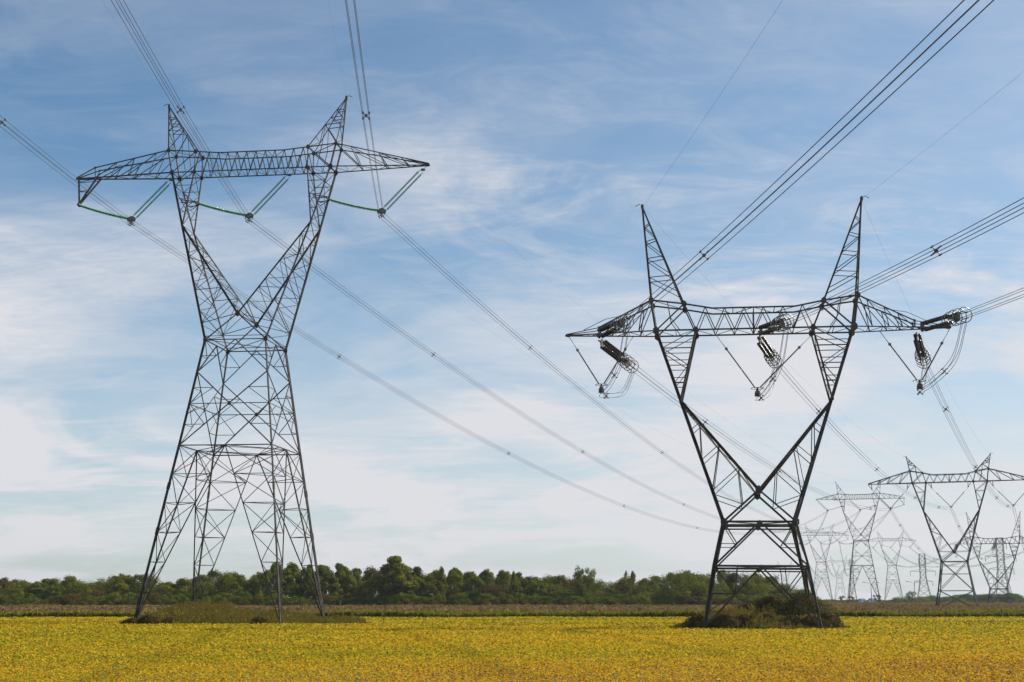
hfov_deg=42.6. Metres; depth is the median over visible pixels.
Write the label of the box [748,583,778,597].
broadleaf tree
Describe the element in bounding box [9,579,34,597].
broadleaf tree
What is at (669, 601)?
shrub
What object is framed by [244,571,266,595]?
broadleaf tree
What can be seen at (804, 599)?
shrub
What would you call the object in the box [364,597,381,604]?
shrub
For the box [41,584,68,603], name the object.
broadleaf tree
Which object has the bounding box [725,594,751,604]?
shrub
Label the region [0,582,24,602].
broadleaf tree
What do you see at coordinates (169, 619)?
shrub
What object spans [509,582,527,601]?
broadleaf tree
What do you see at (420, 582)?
broadleaf tree
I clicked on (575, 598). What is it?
shrub
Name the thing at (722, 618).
shrub
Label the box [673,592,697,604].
shrub
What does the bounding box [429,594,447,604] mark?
shrub
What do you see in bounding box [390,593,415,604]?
shrub
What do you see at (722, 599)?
shrub
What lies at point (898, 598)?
broadleaf tree
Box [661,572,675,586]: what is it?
broadleaf tree
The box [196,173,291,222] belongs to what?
string insulator
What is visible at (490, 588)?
broadleaf tree
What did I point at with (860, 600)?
shed
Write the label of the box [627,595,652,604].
shrub
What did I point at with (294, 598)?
shrub
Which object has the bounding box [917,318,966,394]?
jumper loop
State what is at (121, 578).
broadleaf tree
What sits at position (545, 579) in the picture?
broadleaf tree
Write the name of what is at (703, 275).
earth wire
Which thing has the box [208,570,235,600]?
broadleaf tree
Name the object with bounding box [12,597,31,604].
shrub
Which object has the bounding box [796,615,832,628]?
shrub
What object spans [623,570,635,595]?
broadleaf tree
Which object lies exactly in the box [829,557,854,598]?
transmission tower
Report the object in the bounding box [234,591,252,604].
shrub
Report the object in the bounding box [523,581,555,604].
broadleaf tree
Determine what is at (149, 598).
shrub
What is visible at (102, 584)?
broadleaf tree
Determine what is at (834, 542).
conductor bundle
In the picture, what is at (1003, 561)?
double circuit tower
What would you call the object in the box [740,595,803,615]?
shrub
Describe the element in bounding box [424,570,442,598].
broadleaf tree
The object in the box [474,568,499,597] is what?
broadleaf tree
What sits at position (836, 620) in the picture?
shrub
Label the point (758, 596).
shrub
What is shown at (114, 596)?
shrub
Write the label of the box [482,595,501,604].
shrub
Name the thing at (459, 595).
shrub
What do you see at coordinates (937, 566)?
conductor bundle
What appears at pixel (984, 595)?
broadleaf tree
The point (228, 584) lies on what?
broadleaf tree
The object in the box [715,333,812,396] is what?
string insulator
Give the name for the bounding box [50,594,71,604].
shrub
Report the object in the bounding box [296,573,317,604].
broadleaf tree
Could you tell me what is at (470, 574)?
broadleaf tree
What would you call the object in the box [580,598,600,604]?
shrub
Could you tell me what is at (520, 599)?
shrub
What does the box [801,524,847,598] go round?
transmission tower
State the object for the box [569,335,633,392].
string insulator
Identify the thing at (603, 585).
broadleaf tree
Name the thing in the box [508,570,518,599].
broadleaf tree
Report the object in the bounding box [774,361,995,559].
conductor bundle
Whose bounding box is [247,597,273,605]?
shrub
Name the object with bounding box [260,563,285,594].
broadleaf tree
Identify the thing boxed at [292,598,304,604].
shrub
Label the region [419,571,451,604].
broadleaf tree
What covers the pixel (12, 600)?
shrub
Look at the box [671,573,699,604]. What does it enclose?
broadleaf tree
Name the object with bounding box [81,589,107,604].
broadleaf tree
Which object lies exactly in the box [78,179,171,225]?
string insulator
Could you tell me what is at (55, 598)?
shrub
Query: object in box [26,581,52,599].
broadleaf tree
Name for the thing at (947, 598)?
broadleaf tree
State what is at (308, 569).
broadleaf tree
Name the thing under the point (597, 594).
broadleaf tree
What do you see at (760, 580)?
broadleaf tree
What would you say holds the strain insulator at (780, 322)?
attached to the transmission tower at (794, 529)
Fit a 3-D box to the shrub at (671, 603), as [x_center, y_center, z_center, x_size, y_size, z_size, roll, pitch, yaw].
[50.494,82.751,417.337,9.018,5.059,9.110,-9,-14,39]
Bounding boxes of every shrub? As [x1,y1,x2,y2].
[0,592,24,604]
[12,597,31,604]
[26,598,53,604]
[43,596,60,604]
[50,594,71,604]
[57,593,87,604]
[72,598,88,604]
[79,594,98,604]
[89,595,112,604]
[98,594,123,604]
[105,593,124,604]
[113,598,135,605]
[116,592,146,604]
[121,618,139,623]
[137,615,161,623]
[142,593,159,604]
[144,592,165,604]
[153,596,175,604]
[161,617,179,623]
[164,593,189,604]
[177,592,194,604]
[201,593,228,604]
[214,592,234,603]
[226,595,245,605]
[228,596,248,604]
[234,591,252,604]
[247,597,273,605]
[250,616,270,623]
[252,593,265,605]
[261,593,288,605]
[272,595,289,605]
[282,596,309,604]
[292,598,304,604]
[300,598,318,604]
[309,593,340,604]
[323,595,343,604]
[328,598,345,604]
[342,597,361,604]
[344,597,365,605]
[364,596,384,604]
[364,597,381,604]
[381,593,409,604]
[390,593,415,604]
[400,594,421,604]
[413,596,431,604]
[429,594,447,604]
[433,595,446,604]
[446,592,472,604]
[446,598,464,604]
[465,597,481,604]
[473,593,495,604]
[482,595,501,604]
[493,593,514,604]
[502,599,523,604]
[513,594,533,604]
[525,595,542,604]
[530,593,548,604]
[535,596,556,604]
[549,595,571,604]
[562,595,586,604]
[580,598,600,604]
[585,596,604,604]
[596,596,621,604]
[618,593,631,604]
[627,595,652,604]
[632,591,652,604]
[650,595,664,604]
[655,599,677,604]
[656,594,682,604]
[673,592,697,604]
[680,614,716,628]
[686,595,706,604]
[708,613,744,627]
[715,597,733,604]
[721,596,735,604]
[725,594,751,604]
[734,603,760,610]
[734,614,755,628]
[736,595,758,604]
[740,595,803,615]
[749,593,767,601]
[760,612,778,623]
[774,593,788,599]
[775,593,840,619]
[778,615,805,628]
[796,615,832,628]
[817,611,846,628]
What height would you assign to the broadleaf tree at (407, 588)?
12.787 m
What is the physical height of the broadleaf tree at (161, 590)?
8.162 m
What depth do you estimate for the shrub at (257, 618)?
145.60 m
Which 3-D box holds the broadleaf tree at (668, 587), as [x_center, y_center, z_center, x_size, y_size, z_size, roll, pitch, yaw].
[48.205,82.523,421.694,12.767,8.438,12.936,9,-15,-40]
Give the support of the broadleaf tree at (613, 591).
on the ground
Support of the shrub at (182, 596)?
on the ground
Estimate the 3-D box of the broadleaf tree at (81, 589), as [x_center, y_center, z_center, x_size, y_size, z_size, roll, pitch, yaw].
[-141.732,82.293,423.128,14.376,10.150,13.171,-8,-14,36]
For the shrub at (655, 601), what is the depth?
416.69 m
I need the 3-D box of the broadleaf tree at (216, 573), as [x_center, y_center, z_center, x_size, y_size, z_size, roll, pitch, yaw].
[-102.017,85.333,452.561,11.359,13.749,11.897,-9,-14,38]
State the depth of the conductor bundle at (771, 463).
197.46 m
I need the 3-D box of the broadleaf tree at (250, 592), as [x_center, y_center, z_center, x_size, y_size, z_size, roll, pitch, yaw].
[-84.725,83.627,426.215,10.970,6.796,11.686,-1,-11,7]
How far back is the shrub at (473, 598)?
417.26 m
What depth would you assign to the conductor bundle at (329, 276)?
168.44 m
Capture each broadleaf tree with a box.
[0,577,10,597]
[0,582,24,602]
[0,585,9,600]
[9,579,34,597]
[24,583,47,604]
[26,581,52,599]
[35,578,54,590]
[41,577,60,599]
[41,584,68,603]
[53,581,96,604]
[54,574,77,604]
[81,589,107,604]
[83,581,100,603]
[93,577,112,597]
[103,574,118,595]
[103,582,133,603]
[107,573,133,597]
[121,574,145,598]
[132,584,152,601]
[137,574,165,596]
[150,584,175,603]
[161,581,180,598]
[167,587,191,603]
[170,577,198,595]
[186,581,219,601]
[189,574,217,600]
[205,569,222,596]
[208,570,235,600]
[214,574,241,600]
[219,571,248,592]
[233,575,251,594]
[235,588,256,604]
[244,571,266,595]
[250,569,287,604]
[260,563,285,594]
[272,569,299,601]
[286,562,305,602]
[294,564,314,603]
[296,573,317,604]
[306,565,334,600]
[315,570,339,604]
[331,563,345,594]
[337,566,348,604]
[337,574,360,599]
[339,567,364,603]
[351,565,388,603]
[356,577,390,604]
[367,555,417,604]
[377,576,400,602]
[386,569,394,594]
[396,571,416,603]
[400,577,432,604]
[411,566,426,593]
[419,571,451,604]
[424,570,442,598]
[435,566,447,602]
[443,567,462,596]
[446,573,468,603]
[458,575,487,604]
[462,571,478,601]
[472,582,516,603]
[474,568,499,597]
[495,569,509,585]
[495,571,522,604]
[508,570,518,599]
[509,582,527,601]
[510,571,522,585]
[518,576,540,599]
[523,575,540,595]
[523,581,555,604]
[537,574,557,596]
[541,584,567,601]
[549,575,570,598]
[556,574,603,595]
[562,582,592,604]
[572,565,596,595]
[580,581,609,604]
[586,578,607,595]
[596,588,619,601]
[603,580,621,590]
[610,583,646,604]
[616,577,636,599]
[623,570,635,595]
[628,584,663,604]
[636,578,660,591]
[648,574,662,596]
[649,574,675,593]
[650,586,680,604]
[657,570,707,604]
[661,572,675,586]
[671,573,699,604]
[691,571,705,598]
[693,576,721,604]
[705,570,732,595]
[713,581,740,597]
[716,570,735,590]
[724,572,750,595]
[734,579,759,600]
[737,572,749,583]
[748,575,768,595]
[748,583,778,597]
[763,576,782,590]
[764,573,778,594]
[771,582,800,603]
[792,588,822,603]
[892,595,920,602]
[906,591,916,600]
[915,597,935,601]
[927,597,948,601]
[935,596,965,602]
[954,594,974,601]
[966,594,991,602]
[972,594,998,602]
[998,593,1023,602]
[1003,593,1018,600]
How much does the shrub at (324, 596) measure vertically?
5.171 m
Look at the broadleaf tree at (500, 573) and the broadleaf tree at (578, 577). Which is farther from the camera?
the broadleaf tree at (500, 573)
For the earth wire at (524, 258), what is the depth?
245.15 m
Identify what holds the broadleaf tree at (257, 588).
on the ground
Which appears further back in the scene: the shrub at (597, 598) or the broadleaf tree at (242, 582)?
the broadleaf tree at (242, 582)
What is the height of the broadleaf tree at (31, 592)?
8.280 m
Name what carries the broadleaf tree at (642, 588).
on the ground
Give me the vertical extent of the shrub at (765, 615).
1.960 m
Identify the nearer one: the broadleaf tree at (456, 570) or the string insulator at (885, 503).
the string insulator at (885, 503)
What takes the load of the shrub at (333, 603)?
on the ground
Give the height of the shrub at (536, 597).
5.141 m
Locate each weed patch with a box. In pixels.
[115,600,323,627]
[669,604,852,629]
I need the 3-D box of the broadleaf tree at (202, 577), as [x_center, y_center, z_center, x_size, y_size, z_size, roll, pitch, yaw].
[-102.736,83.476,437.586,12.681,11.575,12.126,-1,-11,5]
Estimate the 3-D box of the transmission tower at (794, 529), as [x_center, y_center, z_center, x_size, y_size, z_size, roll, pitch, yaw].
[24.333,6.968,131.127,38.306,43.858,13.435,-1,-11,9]
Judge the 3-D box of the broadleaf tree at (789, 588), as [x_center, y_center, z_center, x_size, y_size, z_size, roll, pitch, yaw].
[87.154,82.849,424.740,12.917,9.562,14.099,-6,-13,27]
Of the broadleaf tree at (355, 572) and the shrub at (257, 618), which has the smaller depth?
the shrub at (257, 618)
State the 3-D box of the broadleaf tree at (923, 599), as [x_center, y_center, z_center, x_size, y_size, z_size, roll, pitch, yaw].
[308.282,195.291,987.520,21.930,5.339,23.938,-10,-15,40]
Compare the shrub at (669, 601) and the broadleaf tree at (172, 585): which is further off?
the broadleaf tree at (172, 585)
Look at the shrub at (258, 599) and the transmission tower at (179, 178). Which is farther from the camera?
the shrub at (258, 599)
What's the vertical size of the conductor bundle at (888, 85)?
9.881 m
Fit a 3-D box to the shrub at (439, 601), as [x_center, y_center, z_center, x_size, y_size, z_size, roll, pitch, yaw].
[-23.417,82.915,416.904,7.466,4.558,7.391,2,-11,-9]
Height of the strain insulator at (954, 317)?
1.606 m
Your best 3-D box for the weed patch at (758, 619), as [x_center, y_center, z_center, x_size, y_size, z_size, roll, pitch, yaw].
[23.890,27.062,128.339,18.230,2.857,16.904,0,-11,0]
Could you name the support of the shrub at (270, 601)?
on the ground
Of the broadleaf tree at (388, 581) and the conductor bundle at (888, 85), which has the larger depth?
the broadleaf tree at (388, 581)
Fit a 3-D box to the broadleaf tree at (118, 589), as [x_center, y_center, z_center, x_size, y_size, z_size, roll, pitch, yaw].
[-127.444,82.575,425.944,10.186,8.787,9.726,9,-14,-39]
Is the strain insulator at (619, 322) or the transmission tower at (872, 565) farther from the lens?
the transmission tower at (872, 565)
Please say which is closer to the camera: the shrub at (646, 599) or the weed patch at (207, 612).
the weed patch at (207, 612)
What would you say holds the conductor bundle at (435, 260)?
hanging from the string insulator at (381, 213)
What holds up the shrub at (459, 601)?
on the ground
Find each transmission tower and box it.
[76,95,429,623]
[565,195,950,628]
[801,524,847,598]
[819,480,902,601]
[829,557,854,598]
[864,532,911,599]
[868,453,1023,606]
[952,512,1023,602]
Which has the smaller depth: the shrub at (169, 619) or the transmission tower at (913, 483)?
the shrub at (169, 619)
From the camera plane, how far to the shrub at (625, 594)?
415.78 m
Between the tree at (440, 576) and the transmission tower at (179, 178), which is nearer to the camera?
the transmission tower at (179, 178)
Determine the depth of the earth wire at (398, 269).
234.26 m
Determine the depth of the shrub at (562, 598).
415.13 m
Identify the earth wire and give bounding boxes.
[106,7,832,482]
[328,2,854,481]
[646,0,963,514]
[862,73,1021,506]
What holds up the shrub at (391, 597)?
on the ground
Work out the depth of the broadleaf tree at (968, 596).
995.86 m
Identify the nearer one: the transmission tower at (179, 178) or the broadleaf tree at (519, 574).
the transmission tower at (179, 178)
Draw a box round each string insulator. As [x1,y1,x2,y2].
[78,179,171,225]
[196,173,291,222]
[328,167,425,217]
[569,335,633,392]
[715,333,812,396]
[872,490,903,509]
[879,329,949,388]
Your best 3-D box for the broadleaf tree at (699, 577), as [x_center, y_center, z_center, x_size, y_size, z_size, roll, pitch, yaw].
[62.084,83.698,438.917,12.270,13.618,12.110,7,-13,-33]
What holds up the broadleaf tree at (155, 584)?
on the ground
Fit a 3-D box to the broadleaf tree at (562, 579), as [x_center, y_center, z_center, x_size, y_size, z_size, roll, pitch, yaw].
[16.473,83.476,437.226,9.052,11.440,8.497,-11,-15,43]
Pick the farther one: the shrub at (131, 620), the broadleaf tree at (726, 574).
the broadleaf tree at (726, 574)
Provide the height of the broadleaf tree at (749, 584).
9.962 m
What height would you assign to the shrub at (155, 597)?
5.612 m
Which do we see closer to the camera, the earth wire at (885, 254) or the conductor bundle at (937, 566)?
the earth wire at (885, 254)
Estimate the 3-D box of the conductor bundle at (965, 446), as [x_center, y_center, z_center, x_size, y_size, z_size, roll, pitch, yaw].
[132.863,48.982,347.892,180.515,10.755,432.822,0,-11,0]
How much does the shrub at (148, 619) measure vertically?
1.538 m
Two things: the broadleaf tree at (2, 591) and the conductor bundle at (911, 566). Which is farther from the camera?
the conductor bundle at (911, 566)
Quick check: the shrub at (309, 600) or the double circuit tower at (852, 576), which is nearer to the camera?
the shrub at (309, 600)
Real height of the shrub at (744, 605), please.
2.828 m
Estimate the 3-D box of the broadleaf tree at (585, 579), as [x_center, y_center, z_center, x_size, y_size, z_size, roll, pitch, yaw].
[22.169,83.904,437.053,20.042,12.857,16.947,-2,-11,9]
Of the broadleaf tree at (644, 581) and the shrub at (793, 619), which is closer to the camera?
the shrub at (793, 619)
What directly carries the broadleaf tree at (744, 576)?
on the ground
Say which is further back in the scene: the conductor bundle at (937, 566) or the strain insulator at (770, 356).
the conductor bundle at (937, 566)
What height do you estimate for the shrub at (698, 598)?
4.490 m
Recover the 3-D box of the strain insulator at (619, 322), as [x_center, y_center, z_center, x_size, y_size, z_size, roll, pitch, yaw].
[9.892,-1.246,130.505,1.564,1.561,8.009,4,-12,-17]
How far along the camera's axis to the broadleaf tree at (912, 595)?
882.59 m
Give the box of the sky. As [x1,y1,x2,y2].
[0,0,1023,600]
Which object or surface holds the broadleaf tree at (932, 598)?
on the ground
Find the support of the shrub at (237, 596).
on the ground
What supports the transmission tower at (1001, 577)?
on the ground
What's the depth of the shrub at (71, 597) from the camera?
415.03 m
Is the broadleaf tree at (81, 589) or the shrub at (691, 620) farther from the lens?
the broadleaf tree at (81, 589)
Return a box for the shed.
[858,598,865,602]
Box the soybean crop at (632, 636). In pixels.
[0,616,1023,681]
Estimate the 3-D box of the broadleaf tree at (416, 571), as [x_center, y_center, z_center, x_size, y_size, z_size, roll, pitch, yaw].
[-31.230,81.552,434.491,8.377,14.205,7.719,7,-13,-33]
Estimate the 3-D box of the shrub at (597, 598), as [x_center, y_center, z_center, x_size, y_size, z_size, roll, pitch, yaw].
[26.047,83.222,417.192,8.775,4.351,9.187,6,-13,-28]
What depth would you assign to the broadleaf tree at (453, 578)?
424.60 m
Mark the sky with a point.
(550, 121)
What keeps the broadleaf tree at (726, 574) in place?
on the ground
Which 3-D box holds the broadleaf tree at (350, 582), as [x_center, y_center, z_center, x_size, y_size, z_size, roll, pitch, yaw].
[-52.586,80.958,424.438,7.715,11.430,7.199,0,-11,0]
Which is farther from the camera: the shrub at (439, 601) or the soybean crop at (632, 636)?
the shrub at (439, 601)
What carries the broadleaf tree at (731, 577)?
on the ground
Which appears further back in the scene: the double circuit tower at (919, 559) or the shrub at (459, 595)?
the double circuit tower at (919, 559)
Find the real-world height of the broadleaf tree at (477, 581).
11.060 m
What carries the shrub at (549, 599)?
on the ground
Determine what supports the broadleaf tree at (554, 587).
on the ground
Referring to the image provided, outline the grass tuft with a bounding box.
[314,614,370,626]
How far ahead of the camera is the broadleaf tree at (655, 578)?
449.05 m
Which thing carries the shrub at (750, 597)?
on the ground
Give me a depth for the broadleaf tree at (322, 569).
434.63 m
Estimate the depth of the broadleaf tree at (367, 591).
422.48 m
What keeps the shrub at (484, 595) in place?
on the ground
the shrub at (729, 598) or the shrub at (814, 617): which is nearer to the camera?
the shrub at (814, 617)
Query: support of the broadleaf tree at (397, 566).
on the ground
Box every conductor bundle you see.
[0,115,824,533]
[111,0,857,532]
[345,0,888,533]
[625,0,993,322]
[631,365,947,559]
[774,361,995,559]
[784,197,1023,323]
[800,514,826,576]
[820,510,860,576]
[839,512,888,575]
[874,549,953,566]
[893,549,993,566]
[911,548,1023,566]
[922,362,1023,549]
[963,288,1023,317]
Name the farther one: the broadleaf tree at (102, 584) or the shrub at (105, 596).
the broadleaf tree at (102, 584)
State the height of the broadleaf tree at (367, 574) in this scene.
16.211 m
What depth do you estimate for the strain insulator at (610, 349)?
138.42 m
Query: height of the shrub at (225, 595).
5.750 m
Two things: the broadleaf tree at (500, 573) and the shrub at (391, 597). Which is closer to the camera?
the shrub at (391, 597)
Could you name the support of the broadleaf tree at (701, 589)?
on the ground
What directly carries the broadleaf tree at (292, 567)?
on the ground
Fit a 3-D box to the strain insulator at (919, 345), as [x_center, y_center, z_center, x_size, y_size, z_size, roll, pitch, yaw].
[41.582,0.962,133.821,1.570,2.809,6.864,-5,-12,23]
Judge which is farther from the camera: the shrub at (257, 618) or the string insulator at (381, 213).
the string insulator at (381, 213)
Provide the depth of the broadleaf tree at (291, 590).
423.83 m
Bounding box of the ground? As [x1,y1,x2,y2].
[0,602,1023,681]
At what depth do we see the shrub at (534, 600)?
414.16 m
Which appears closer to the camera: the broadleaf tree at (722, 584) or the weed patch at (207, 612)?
the weed patch at (207, 612)
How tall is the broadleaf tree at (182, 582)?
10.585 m
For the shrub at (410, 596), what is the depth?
415.10 m
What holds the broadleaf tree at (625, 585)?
on the ground
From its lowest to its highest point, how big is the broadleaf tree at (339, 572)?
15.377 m
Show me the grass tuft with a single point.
(335, 619)
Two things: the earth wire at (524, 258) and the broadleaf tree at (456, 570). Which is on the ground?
the broadleaf tree at (456, 570)
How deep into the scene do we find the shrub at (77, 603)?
415.03 m
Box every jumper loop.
[599,324,634,398]
[755,323,788,400]
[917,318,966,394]
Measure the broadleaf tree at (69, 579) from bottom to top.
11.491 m
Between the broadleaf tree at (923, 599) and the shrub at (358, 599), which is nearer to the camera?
the shrub at (358, 599)
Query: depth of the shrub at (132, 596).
416.02 m
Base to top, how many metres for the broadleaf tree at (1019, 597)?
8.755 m
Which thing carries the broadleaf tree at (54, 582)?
on the ground
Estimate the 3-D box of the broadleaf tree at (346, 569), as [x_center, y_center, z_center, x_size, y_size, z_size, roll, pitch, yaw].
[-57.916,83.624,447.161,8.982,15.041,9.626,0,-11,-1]
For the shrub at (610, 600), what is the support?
on the ground
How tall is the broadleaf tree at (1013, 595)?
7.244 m
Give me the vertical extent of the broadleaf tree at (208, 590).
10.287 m
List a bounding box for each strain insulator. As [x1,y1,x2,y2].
[596,313,633,338]
[598,339,638,372]
[757,314,793,335]
[757,335,781,367]
[913,332,931,368]
[918,307,971,331]
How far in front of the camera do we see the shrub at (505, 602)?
415.69 m
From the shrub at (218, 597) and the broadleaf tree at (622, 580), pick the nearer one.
the shrub at (218, 597)
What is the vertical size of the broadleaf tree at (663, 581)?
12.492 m
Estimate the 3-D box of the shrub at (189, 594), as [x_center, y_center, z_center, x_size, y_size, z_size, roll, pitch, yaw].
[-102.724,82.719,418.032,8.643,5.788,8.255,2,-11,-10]
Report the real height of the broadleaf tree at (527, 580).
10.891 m
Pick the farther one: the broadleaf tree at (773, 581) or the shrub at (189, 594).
the broadleaf tree at (773, 581)
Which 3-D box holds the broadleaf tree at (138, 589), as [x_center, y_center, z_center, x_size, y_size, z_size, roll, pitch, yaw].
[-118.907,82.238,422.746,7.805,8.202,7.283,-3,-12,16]
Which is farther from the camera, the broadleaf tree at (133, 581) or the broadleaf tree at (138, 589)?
the broadleaf tree at (133, 581)
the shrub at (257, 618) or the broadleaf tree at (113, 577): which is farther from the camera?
the broadleaf tree at (113, 577)
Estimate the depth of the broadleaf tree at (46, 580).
446.96 m
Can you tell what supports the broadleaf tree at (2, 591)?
on the ground
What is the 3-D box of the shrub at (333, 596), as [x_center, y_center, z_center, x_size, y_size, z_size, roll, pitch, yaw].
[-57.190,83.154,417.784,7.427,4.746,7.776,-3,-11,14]
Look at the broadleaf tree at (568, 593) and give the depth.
422.81 m
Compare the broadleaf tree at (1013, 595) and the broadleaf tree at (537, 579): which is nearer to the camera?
the broadleaf tree at (537, 579)
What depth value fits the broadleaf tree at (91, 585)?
433.36 m
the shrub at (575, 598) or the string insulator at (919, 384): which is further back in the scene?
the shrub at (575, 598)
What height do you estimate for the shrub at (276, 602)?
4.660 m
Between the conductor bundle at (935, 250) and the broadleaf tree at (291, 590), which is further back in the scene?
the broadleaf tree at (291, 590)
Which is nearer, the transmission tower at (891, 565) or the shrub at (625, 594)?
the shrub at (625, 594)
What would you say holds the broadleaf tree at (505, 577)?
on the ground
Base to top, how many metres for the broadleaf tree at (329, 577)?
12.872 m
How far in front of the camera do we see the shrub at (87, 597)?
416.24 m
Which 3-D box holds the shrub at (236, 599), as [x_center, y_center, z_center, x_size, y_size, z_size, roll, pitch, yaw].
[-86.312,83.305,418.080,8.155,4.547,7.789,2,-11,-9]
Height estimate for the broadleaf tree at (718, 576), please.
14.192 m
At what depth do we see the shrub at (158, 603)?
413.31 m
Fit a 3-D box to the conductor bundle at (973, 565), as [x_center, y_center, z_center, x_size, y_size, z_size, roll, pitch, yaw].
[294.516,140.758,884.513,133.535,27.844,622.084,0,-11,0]
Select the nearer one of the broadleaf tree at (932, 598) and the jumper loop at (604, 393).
the jumper loop at (604, 393)
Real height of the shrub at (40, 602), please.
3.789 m
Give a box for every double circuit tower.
[844,559,858,598]
[910,554,935,596]
[985,539,1014,602]
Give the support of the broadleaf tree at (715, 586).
on the ground
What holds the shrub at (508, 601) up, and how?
on the ground
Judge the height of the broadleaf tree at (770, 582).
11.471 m
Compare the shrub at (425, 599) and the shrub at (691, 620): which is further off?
the shrub at (425, 599)
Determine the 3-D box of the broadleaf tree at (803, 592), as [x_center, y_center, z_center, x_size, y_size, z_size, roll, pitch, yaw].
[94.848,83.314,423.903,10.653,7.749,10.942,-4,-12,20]
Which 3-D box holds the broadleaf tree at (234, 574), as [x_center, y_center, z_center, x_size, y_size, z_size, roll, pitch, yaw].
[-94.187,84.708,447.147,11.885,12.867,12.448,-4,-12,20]
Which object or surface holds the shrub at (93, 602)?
on the ground
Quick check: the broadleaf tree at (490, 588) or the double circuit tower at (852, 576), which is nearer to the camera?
the broadleaf tree at (490, 588)
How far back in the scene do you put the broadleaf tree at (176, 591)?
421.56 m
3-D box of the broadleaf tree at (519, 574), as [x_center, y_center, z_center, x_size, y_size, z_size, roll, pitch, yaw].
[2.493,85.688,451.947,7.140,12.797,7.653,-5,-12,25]
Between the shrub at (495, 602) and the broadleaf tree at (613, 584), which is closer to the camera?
the shrub at (495, 602)
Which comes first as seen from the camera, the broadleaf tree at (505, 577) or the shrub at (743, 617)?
the shrub at (743, 617)
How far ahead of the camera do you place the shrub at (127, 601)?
415.10 m
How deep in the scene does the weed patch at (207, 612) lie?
148.72 m
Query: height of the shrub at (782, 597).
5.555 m
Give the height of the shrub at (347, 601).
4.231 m
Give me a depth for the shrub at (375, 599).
414.23 m
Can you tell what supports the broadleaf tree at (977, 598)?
on the ground
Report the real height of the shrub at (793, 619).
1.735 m
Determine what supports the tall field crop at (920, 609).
on the ground
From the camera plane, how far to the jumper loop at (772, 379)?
127.10 m
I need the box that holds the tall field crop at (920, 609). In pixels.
[0,602,1023,616]
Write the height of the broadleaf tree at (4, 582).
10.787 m
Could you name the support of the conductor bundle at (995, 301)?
attached to the strain insulator at (954, 317)
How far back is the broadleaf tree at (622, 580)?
433.56 m
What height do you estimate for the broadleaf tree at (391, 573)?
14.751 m

